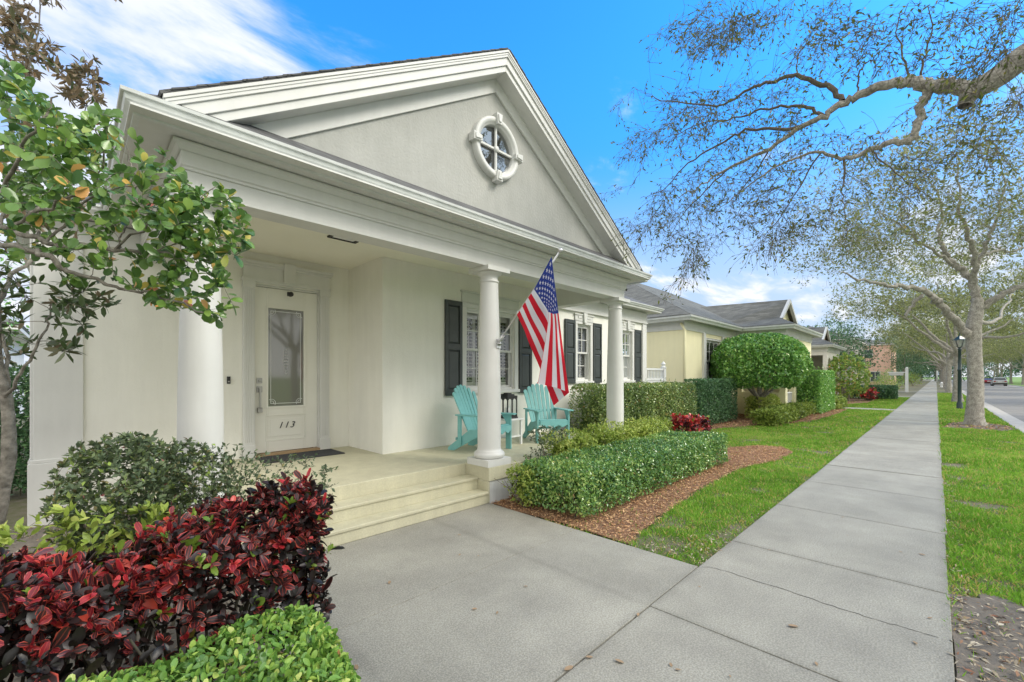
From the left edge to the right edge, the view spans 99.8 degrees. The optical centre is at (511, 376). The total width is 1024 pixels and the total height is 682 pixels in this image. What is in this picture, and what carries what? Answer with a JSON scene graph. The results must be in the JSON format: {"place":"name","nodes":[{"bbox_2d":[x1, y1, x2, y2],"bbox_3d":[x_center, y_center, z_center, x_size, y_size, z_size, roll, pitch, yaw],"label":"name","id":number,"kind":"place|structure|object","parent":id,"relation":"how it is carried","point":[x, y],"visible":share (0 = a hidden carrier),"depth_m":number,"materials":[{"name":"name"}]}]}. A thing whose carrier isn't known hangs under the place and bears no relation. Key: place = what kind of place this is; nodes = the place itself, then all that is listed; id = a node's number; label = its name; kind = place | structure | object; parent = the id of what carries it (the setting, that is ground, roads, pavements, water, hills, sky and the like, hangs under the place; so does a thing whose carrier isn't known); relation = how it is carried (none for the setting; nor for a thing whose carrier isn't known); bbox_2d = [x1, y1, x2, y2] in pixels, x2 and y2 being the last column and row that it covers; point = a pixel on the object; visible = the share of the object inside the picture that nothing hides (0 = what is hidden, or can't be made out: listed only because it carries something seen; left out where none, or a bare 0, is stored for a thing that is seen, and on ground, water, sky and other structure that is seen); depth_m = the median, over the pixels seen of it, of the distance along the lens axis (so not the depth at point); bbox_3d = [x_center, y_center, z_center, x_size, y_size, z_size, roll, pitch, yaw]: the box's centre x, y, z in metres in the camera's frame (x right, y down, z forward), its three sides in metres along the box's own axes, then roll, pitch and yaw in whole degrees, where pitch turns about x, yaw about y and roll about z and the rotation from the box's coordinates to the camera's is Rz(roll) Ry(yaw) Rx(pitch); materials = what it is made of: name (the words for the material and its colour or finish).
{"place":"outdoors","nodes":[
{"label":"outdoors","id":0,"kind":"place"},
{"bbox_2d":[2,511,284,681],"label":"planting bed","id":1,"kind":"object","parent":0,"point":[31,541],"depth_m":2.98,"materials":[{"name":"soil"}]},
{"bbox_2d":[0,0,122,529],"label":"magnolia tree","id":2,"kind":"object","parent":1,"relation":"on","point":[15,35],"visible":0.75,"depth_m":2.73,"materials":[{"name":"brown plant"}]},
{"bbox_2d":[0,499,169,663],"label":"bright shrub","id":3,"kind":"object","parent":1,"relation":"on","point":[68,522],"visible":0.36,"depth_m":2.11,"materials":[{"name":"green plant"}]},
{"bbox_2d":[0,56,254,328],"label":"round leaved tree","id":4,"kind":"object","parent":1,"relation":"on","point":[34,154],"visible":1,"depth_m":2.21,"materials":[{"name":"green plant"}]},
{"bbox_2d":[38,429,246,665],"bbox_3d":[-2.162,0.958,2.614,0.807,1.289,0.981,0,0,45],"label":"loropetalum shrub","id":5,"kind":"object","parent":1,"relation":"on","point":[159,478],"visible":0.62,"depth_m":2.42,"materials":[{"name":"green plant"}]},
{"bbox_2d":[0,468,344,681],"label":"croton hedge","id":6,"kind":"object","parent":1,"relation":"on","point":[75,607],"visible":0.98,"depth_m":1.80,"materials":[{"name":"red plant"}]},
{"bbox_2d":[65,600,360,681],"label":"front hedge","id":7,"kind":"object","parent":1,"relation":"on","point":[321,655],"visible":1,"depth_m":1.64,"materials":[{"name":"green plant"}]},
{"bbox_2d":[175,442,337,627],"bbox_3d":[-1.634,1.008,2.846,0.950,1.187,0.611,0,0,-33],"label":"loropetalum shrub","id":8,"kind":"object","parent":1,"relation":"on","point":[257,476],"visible":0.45,"depth_m":2.76,"materials":[{"name":"green red leaf"}]},
{"bbox_2d":[255,449,344,462],"bbox_3d":[-3.042,1.141,6.233,0.520,0.014,1.060,0,0,45],"label":"door mat","id":9,"kind":"object","parent":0,"point":[325,452],"depth_m":6.26,"materials":[{"name":"black fabric"}]},
{"bbox_2d":[6,379,932,658],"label":"lawn","id":10,"kind":"structure","parent":0,"point":[18,507],"depth_m":5.08,"materials":[{"name":"green plant"}]},
{"bbox_2d":[0,361,29,495],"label":"boundary hedge","id":11,"kind":"object","parent":10,"relation":"on","point":[23,433],"visible":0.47,"depth_m":5.77,"materials":[{"name":"green plant"}]},
{"bbox_2d":[0,210,29,336],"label":"garden tree","id":12,"kind":"object","parent":10,"relation":"on","point":[28,287],"visible":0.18,"depth_m":11.06,"materials":[{"name":"green plant"}]},
{"bbox_2d":[0,278,29,352],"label":"garden tree","id":13,"kind":"object","parent":10,"relation":"on","point":[16,322],"visible":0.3,"depth_m":8.51,"materials":[{"name":"green plant"}]},
{"bbox_2d":[2,318,29,413],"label":"white neighbour","id":14,"kind":"structure","parent":10,"relation":"on","point":[18,359],"depth_m":16.27,"materials":[{"name":"beige paint"}]},
{"bbox_2d":[0,48,663,591],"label":"white house","id":15,"kind":"structure","parent":10,"relation":"on","point":[416,224],"depth_m":5.47,"materials":[{"name":"paint"}]},
{"bbox_2d":[254,284,318,453],"bbox_3d":[-3.416,-0.087,6.531,0.170,2.475,0.915,0,0,45],"label":"door","id":16,"kind":"structure","parent":15,"relation":"in","point":[286,328],"depth_m":6.50,"materials":[{"name":"paint"}]},
{"bbox_2d":[448,384,516,449],"bbox_3d":[-0.486,0.639,6.793,0.889,1.022,0.709,0,0,30],"label":"adirondack chair","id":17,"kind":"object","parent":15,"relation":"on","point":[467,406],"visible":0.62,"depth_m":6.81,"materials":[{"name":"teal paint"}]},
{"bbox_2d":[463,302,519,393],"bbox_3d":[-0.555,-0.480,8.099,0.590,1.660,1.430,0,0,45],"label":"window","id":18,"kind":"structure","parent":15,"relation":"in","point":[470,316],"depth_m":8.23,"materials":[{"name":"paint"}]},
{"bbox_2d":[469,112,522,183],"bbox_3d":[-0.230,-2.960,5.640,0.242,0.870,0.870,0,0,45],"label":"round window","id":19,"kind":"structure","parent":15,"relation":"in","point":[489,154],"depth_m":5.65,"materials":[{"name":"paint"}]},
{"bbox_2d":[501,418,523,443],"bbox_3d":[-0.075,0.930,7.368,0.400,0.440,0.400,0,0,45],"label":"side table","id":20,"kind":"object","parent":15,"relation":"on","point":[520,429],"visible":0.27,"depth_m":7.35,"materials":[{"name":"white paint"}]},
{"bbox_2d":[501,393,517,418],"bbox_3d":[-0.075,0.494,7.368,0.250,0.430,0.250,0,0,45],"label":"lantern","id":21,"kind":"object","parent":20,"relation":"on","point":[508,396],"visible":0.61,"depth_m":7.29,"materials":[{"name":"black metal"}]},
{"bbox_2d":[496,248,568,404],"bbox_3d":[0.188,-0.557,5.247,1.128,1.822,0.402,0,0,29],"label":"flag","id":22,"kind":"object","parent":15,"relation":"attached to","point":[537,313],"visible":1,"depth_m":5.01,"materials":[{"name":"multicoloured fabric"}]},
{"bbox_2d":[523,383,573,443],"bbox_3d":[0.605,0.639,7.853,0.709,1.022,0.889,0,0,-19],"label":"adirondack chair","id":23,"kind":"object","parent":15,"relation":"on","point":[537,418],"visible":0.92,"depth_m":7.99,"materials":[{"name":"teal paint"}]},
{"bbox_2d":[574,320,593,383],"bbox_3d":[1.483,-0.550,10.170,0.590,1.520,0.740,0,0,45],"label":"window","id":24,"kind":"structure","parent":15,"relation":"in","point":[582,331],"depth_m":10.18,"materials":[{"name":"paint"}]},
{"bbox_2d":[622,327,635,382],"bbox_3d":[3.007,-0.562,11.434,0.190,1.445,0.740,0,0,45],"label":"window","id":25,"kind":"structure","parent":15,"relation":"in","point":[626,335],"depth_m":11.57,"materials":[{"name":"paint"}]},
{"bbox_2d":[492,445,792,545],"bbox_3d":[2.897,1.612,8.592,3.795,0.001,8.905,0,0,45],"label":"mulch bed","id":26,"kind":"object","parent":10,"relation":"on","point":[608,530],"visible":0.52,"depth_m":5.35,"materials":[{"name":"brown wood"}]},
{"bbox_2d":[494,461,548,507],"bbox_3d":[0.178,1.335,5.383,0.673,0.579,0.763,0,0,45],"label":"lime shrub","id":27,"kind":"object","parent":26,"relation":"on","point":[520,494],"visible":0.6,"depth_m":5.33,"materials":[{"name":"green plant"}]},
{"bbox_2d":[523,425,567,476],"bbox_3d":[0.482,1.136,5.981,0.527,0.931,0.737,0,0,45],"label":"bonsai shrub","id":28,"kind":"object","parent":26,"relation":"on","point":[542,442],"visible":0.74,"depth_m":5.93,"materials":[{"name":"green plant"}]},
{"bbox_2d":[538,414,673,466],"bbox_3d":[1.816,1.144,7.361,0.733,0.961,3.808,0,0,45],"label":"lime shrub","id":29,"kind":"object","parent":26,"relation":"on","point":[580,440],"visible":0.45,"depth_m":6.95,"materials":[{"name":"green plant"}]},
{"bbox_2d":[518,426,730,518],"bbox_3d":[2.028,1.276,6.671,1.219,0.700,4.656,0,0,45],"label":"clipped hedge","id":30,"kind":"object","parent":26,"relation":"on","point":[604,472],"visible":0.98,"depth_m":5.60,"materials":[{"name":"green plant"}]},
{"bbox_2d":[568,379,697,434],"bbox_3d":[3.123,0.824,10.715,1.268,1.603,4.931,0,0,45],"label":"hedge","id":31,"kind":"object","parent":26,"relation":"on","point":[664,400],"depth_m":9.87,"materials":[{"name":"green plant"}]},
{"bbox_2d":[670,412,715,436],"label":"croton bush","id":32,"kind":"object","parent":26,"relation":"on","point":[691,423],"visible":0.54,"depth_m":8.62,"materials":[{"name":"red plant"}]},
{"bbox_2d":[545,461,818,566],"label":"lawn grass","id":33,"kind":"structure","parent":10,"relation":"on","point":[753,474],"depth_m":5.34,"materials":[{"name":"green plant"}]},
{"bbox_2d":[642,510,768,563],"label":"leaf litter","id":34,"kind":"object","parent":10,"relation":"on","point":[711,539],"visible":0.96,"depth_m":4.09,"materials":[{"name":"brown plant"}]},
{"bbox_2d":[624,283,823,413],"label":"yellow house","id":35,"kind":"structure","parent":10,"relation":"on","point":[686,338],"depth_m":16.95,"materials":[{"name":"paint"}]},
{"bbox_2d":[706,338,720,378],"bbox_3d":[7.642,-0.600,16.960,0.590,1.780,1.620,0,0,45],"label":"window","id":36,"kind":"structure","parent":35,"relation":"in","point":[710,345],"depth_m":16.88,"materials":[{"name":"paint"}]},
{"bbox_2d":[709,409,845,428],"bbox_3d":[10.382,1.612,17.687,3.982,0.001,13.858,0,0,45],"label":"neighbour mulch bed","id":37,"kind":"object","parent":10,"relation":"on","point":[748,419],"visible":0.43,"depth_m":15.81,"materials":[{"name":"brown wood"}]},
{"bbox_2d":[647,361,665,388],"bbox_3d":[4.189,0.545,13.249,0.180,2.110,2.225,0,0,45],"label":"white fence","id":38,"kind":"object","parent":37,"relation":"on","point":[657,378],"visible":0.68,"depth_m":13.65,"materials":[{"name":"paint"}]},
{"bbox_2d":[683,375,737,424],"bbox_3d":[6.857,0.792,14.699,0.840,1.664,3.595,0,0,45],"label":"dark clipped hedge","id":39,"kind":"object","parent":37,"relation":"on","point":[716,401],"visible":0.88,"depth_m":14.35,"materials":[{"name":"green plant"}]},
{"bbox_2d":[709,332,813,406],"bbox_3d":[9.313,-0.019,16.236,3.318,3.349,3.582,0,0,45],"label":"topiary tree","id":40,"kind":"object","parent":37,"relation":"on","point":[794,367],"visible":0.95,"depth_m":15.12,"materials":[{"name":"green plant"}]},
{"bbox_2d":[744,393,780,417],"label":"golden shrub","id":41,"kind":"object","parent":37,"relation":"on","point":[753,401],"visible":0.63,"depth_m":16.27,"materials":[{"name":"green plant"}]},
{"bbox_2d":[749,400,807,425],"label":"olive shrub","id":42,"kind":"object","parent":37,"relation":"on","point":[781,413],"visible":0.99,"depth_m":14.20,"materials":[{"name":"green plant"}]},
{"bbox_2d":[791,399,816,414],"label":"olive shrub","id":43,"kind":"object","parent":37,"relation":"on","point":[811,406],"visible":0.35,"depth_m":17.60,"materials":[{"name":"green plant"}]},
{"bbox_2d":[796,366,836,413],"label":"square hedge","id":44,"kind":"object","parent":37,"relation":"on","point":[818,387],"visible":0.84,"depth_m":18.61,"materials":[{"name":"green plant"}]},
{"bbox_2d":[809,327,846,395],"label":"pale house","id":45,"kind":"structure","parent":10,"relation":"on","point":[824,349],"depth_m":29.25,"materials":[{"name":"beige paint"}]},
{"bbox_2d":[806,326,866,384],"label":"beige house","id":46,"kind":"structure","parent":10,"relation":"on","point":[848,351],"depth_m":61.47,"materials":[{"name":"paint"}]},
{"bbox_2d":[835,394,848,408],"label":"olive shrub","id":47,"kind":"object","parent":10,"relation":"on","point":[840,401],"visible":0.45,"depth_m":21.30,"materials":[{"name":"green plant"}]},
{"bbox_2d":[812,315,885,376],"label":"garden tree","id":48,"kind":"object","parent":10,"relation":"on","point":[842,336],"visible":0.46,"depth_m":46.74,"materials":[{"name":"green plant"}]},
{"bbox_2d":[846,398,875,403],"bbox_3d":[21.713,1.612,28.397,11.272,0.001,3.124,0,0,-40],"label":"planting bed","id":49,"kind":"object","parent":10,"relation":"on","point":[857,400],"visible":0.17,"depth_m":29.00,"materials":[{"name":"brown soil"}]},
{"bbox_2d":[821,351,872,400],"bbox_3d":[22.086,-0.045,28.697,2.879,3.311,4.745,0,0,45],"label":"tree","id":50,"kind":"object","parent":49,"relation":"on","point":[844,387],"visible":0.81,"depth_m":27.90,"materials":[{"name":"green plant"}]},
{"bbox_2d":[840,383,898,398],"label":"clipped hedge","id":51,"kind":"object","parent":49,"relation":"on","point":[886,391],"visible":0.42,"depth_m":30.27,"materials":[{"name":"green plant"}]},
{"bbox_2d":[860,387,879,400],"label":"croton bush","id":52,"kind":"object","parent":49,"relation":"on","point":[868,395],"visible":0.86,"depth_m":28.78,"materials":[{"name":"red plant"}]},
{"bbox_2d":[854,337,895,384],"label":"salmon house","id":53,"kind":"structure","parent":10,"relation":"on","point":[886,365],"depth_m":74.84,"materials":[{"name":"paint"}]},
{"bbox_2d":[870,371,879,381],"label":"window","id":54,"kind":"structure","parent":53,"relation":"in","point":[874,375],"depth_m":75.21,"materials":[{"name":"paint"}]},
{"bbox_2d":[871,375,903,389],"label":"garden shrub","id":55,"kind":"object","parent":10,"relation":"on","point":[886,382],"visible":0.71,"depth_m":52.63,"materials":[{"name":"green plant"}]},
{"bbox_2d":[874,366,912,385],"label":"garden shrub","id":56,"kind":"object","parent":10,"relation":"on","point":[886,373],"visible":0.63,"depth_m":58.60,"materials":[{"name":"green plant"}]},
{"bbox_2d":[888,367,907,391],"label":"sign post","id":57,"kind":"object","parent":10,"relation":"on","point":[906,377],"visible":1,"depth_m":43.97,"materials":[{"name":"white paint"}]},
{"bbox_2d":[881,339,931,379],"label":"garden tree","id":58,"kind":"object","parent":10,"relation":"on","point":[904,362],"visible":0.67,"depth_m":73.66,"materials":[{"name":"green plant"}]},
{"bbox_2d":[898,371,924,385],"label":"garden shrub","id":59,"kind":"object","parent":10,"relation":"on","point":[912,377],"visible":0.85,"depth_m":75.84,"materials":[{"name":"green plant"}]},
{"bbox_2d":[896,340,929,383],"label":"garden tree","id":60,"kind":"object","parent":10,"relation":"on","point":[921,368],"visible":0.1,"depth_m":86.82,"materials":[{"name":"green plant"}]},
{"bbox_2d":[0,0,1023,376],"label":"sky","id":61,"kind":"structure","parent":0,"point":[581,58],"materials":[{"name":"blue"}]},
{"bbox_2d":[24,377,1021,392],"bbox_3d":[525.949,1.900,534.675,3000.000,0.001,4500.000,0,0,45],"label":"ground","id":62,"kind":"structure","parent":0,"point":[919,377],"depth_m":414.04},
{"bbox_2d":[803,324,1022,382],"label":"distant wood","id":63,"kind":"object","parent":62,"relation":"on","point":[932,370],"visible":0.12,"depth_m":132.31,"materials":[{"name":"green plant"}]},
{"bbox_2d":[952,379,1023,431],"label":"curb","id":64,"kind":"structure","parent":62,"relation":"on","point":[1018,424],"depth_m":18.57,"materials":[{"name":"concrete"}]},
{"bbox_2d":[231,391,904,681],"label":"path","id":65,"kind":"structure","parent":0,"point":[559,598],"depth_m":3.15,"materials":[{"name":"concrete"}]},
{"bbox_2d":[564,665,572,669],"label":"fallen leaf","id":66,"kind":"object","parent":65,"relation":"on","point":[569,667],"visible":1,"depth_m":2.36,"materials":[{"name":"beige plant"}]},
{"bbox_2d":[557,379,954,681],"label":"pavement","id":67,"kind":"structure","parent":0,"point":[878,489],"depth_m":3.20,"materials":[{"name":"concrete"}]},
{"bbox_2d":[716,568,938,637],"bbox_3d":[2.117,1.598,3.149,1.418,0.001,0.070,0,0,45],"label":"pavement crack","id":68,"kind":"object","parent":67,"relation":"on","point":[831,605],"visible":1,"depth_m":3.01,"materials":[{"name":"grey concrete"}]},
{"bbox_2d":[700,422,864,470],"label":"lawn grass","id":69,"kind":"structure","parent":0,"point":[785,438],"depth_m":10.82,"materials":[{"name":"green plant"}]},
{"bbox_2d":[767,396,909,432],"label":"lawn grass","id":70,"kind":"structure","parent":0,"point":[842,419],"depth_m":16.66,"materials":[{"name":"green plant"}]},
{"bbox_2d":[937,392,1014,428],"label":"verge grass","id":71,"kind":"structure","parent":0,"point":[947,409],"depth_m":18.61,"materials":[{"name":"green plant"}]},
{"bbox_2d":[937,381,1023,681],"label":"grass verge","id":72,"kind":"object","parent":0,"point":[958,465],"depth_m":4.20,"materials":[{"name":"green plant"}]},
{"bbox_2d":[597,0,1023,304],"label":"street oak","id":73,"kind":"object","parent":72,"relation":"on","point":[1007,68],"visible":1,"depth_m":5.41,"materials":[{"name":"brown plant"}]},
{"bbox_2d":[759,72,1023,425],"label":"street oak","id":74,"kind":"object","parent":72,"relation":"on","point":[971,333],"visible":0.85,"depth_m":14.18,"materials":[{"name":"green plant"}]},
{"bbox_2d":[824,229,1023,401],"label":"street oak","id":75,"kind":"object","parent":72,"relation":"on","point":[897,311],"visible":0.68,"depth_m":27.53,"materials":[{"name":"green plant"}]},
{"bbox_2d":[915,356,966,380],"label":"street oak","id":76,"kind":"object","parent":72,"relation":"on","point":[963,360],"visible":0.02,"depth_m":111.59,"materials":[{"name":"green plant"}]},
{"bbox_2d":[860,286,1023,392],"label":"street oak","id":77,"kind":"object","parent":72,"relation":"on","point":[895,331],"visible":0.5,"depth_m":42.18,"materials":[{"name":"green plant"}]},
{"bbox_2d":[896,333,992,381],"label":"street oak","id":78,"kind":"object","parent":72,"relation":"on","point":[936,356],"visible":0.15,"depth_m":84.23,"materials":[{"name":"green plant"}]},
{"bbox_2d":[885,328,1008,381],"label":"street oak","id":79,"kind":"object","parent":72,"relation":"on","point":[941,365],"visible":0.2,"depth_m":69.95,"materials":[{"name":"green plant"}]},
{"bbox_2d":[905,339,991,382],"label":"street oak","id":80,"kind":"object","parent":72,"relation":"on","point":[940,362],"visible":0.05,"depth_m":97.84,"materials":[{"name":"green plant"}]},
{"bbox_2d":[878,310,1023,388],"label":"street oak","id":81,"kind":"object","parent":72,"relation":"on","point":[930,343],"visible":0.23,"depth_m":55.69,"materials":[{"name":"green plant"}]},
{"bbox_2d":[952,333,964,408],"bbox_3d":[22.380,-0.290,21.568,0.419,3.820,0.421,0,0,5],"label":"street lamp","id":82,"kind":"object","parent":72,"relation":"on","point":[959,342],"visible":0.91,"depth_m":21.52,"materials":[{"name":"black metal"}]},
{"bbox_2d":[943,480,973,639],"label":"leaf litter","id":83,"kind":"object","parent":72,"relation":"on","point":[955,564],"visible":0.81,"depth_m":3.54,"materials":[{"name":"brown plant"}]},
{"bbox_2d":[944,421,1013,430],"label":"tree root soil","id":84,"kind":"object","parent":72,"relation":"on","point":[980,427],"visible":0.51,"depth_m":13.93,"materials":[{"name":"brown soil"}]},
{"bbox_2d":[937,424,1023,495],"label":"verge grass","id":85,"kind":"structure","parent":72,"relation":"on","point":[960,440],"depth_m":8.49,"materials":[{"name":"green plant"}]},
{"bbox_2d":[949,593,1023,681],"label":"bare soil","id":86,"kind":"structure","parent":0,"point":[994,663],"depth_m":2.66,"materials":[{"name":"brown soil"}]},
{"bbox_2d":[948,592,1023,681],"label":"leaf litter","id":87,"kind":"object","parent":86,"relation":"on","point":[964,620],"visible":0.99,"depth_m":2.59,"materials":[{"name":"brown plant"}]},
{"bbox_2d":[951,380,1023,421],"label":"road","id":88,"kind":"structure","parent":0,"point":[1009,400],"depth_m":34.34,"materials":[{"name":"grey asphalt"}]},
{"bbox_2d":[984,378,991,383],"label":"red car","id":89,"kind":"object","parent":88,"relation":"on","point":[987,380],"visible":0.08,"depth_m":90.88,"materials":[{"name":"red paint"}]},
{"bbox_2d":[990,377,1007,385],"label":"silver car","id":90,"kind":"object","parent":88,"relation":"on","point":[998,381],"visible":0.98,"depth_m":79.34,"materials":[{"name":"grey paint"}]},
{"bbox_2d":[964,379,1023,385],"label":"lawn","id":91,"kind":"structure","parent":0,"point":[1017,382],"depth_m":118.31,"materials":[{"name":"green plant"}]},
{"bbox_2d":[961,360,1014,376],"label":"street oak","id":92,"kind":"object","parent":91,"relation":"on","point":[993,370],"visible":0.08,"depth_m":126.79,"materials":[{"name":"green plant"}]},
{"bbox_2d":[966,355,1022,376],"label":"street oak","id":93,"kind":"object","parent":91,"relation":"on","point":[1001,374],"visible":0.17,"depth_m":112.50,"materials":[{"name":"green plant"}]},
{"bbox_2d":[983,332,1023,384],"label":"street oak","id":94,"kind":"object","parent":91,"relation":"on","point":[995,356],"visible":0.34,"depth_m":85.01,"materials":[{"name":"green plant"}]},
{"bbox_2d":[984,344,1023,383],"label":"street oak","id":95,"kind":"object","parent":91,"relation":"on","point":[1010,369],"visible":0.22,"depth_m":98.84,"materials":[{"name":"green plant"}]},
{"bbox_2d":[990,322,1023,352],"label":"street oak","id":96,"kind":"object","parent":91,"relation":"on","point":[1018,346],"visible":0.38,"depth_m":58.57,"materials":[{"name":"green plant"}]},
{"bbox_2d":[1005,313,1023,343],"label":"street oak","id":97,"kind":"object","parent":91,"relation":"on","point":[1019,332],"visible":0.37,"depth_m":45.07,"materials":[{"name":"green plant"}]}
]}

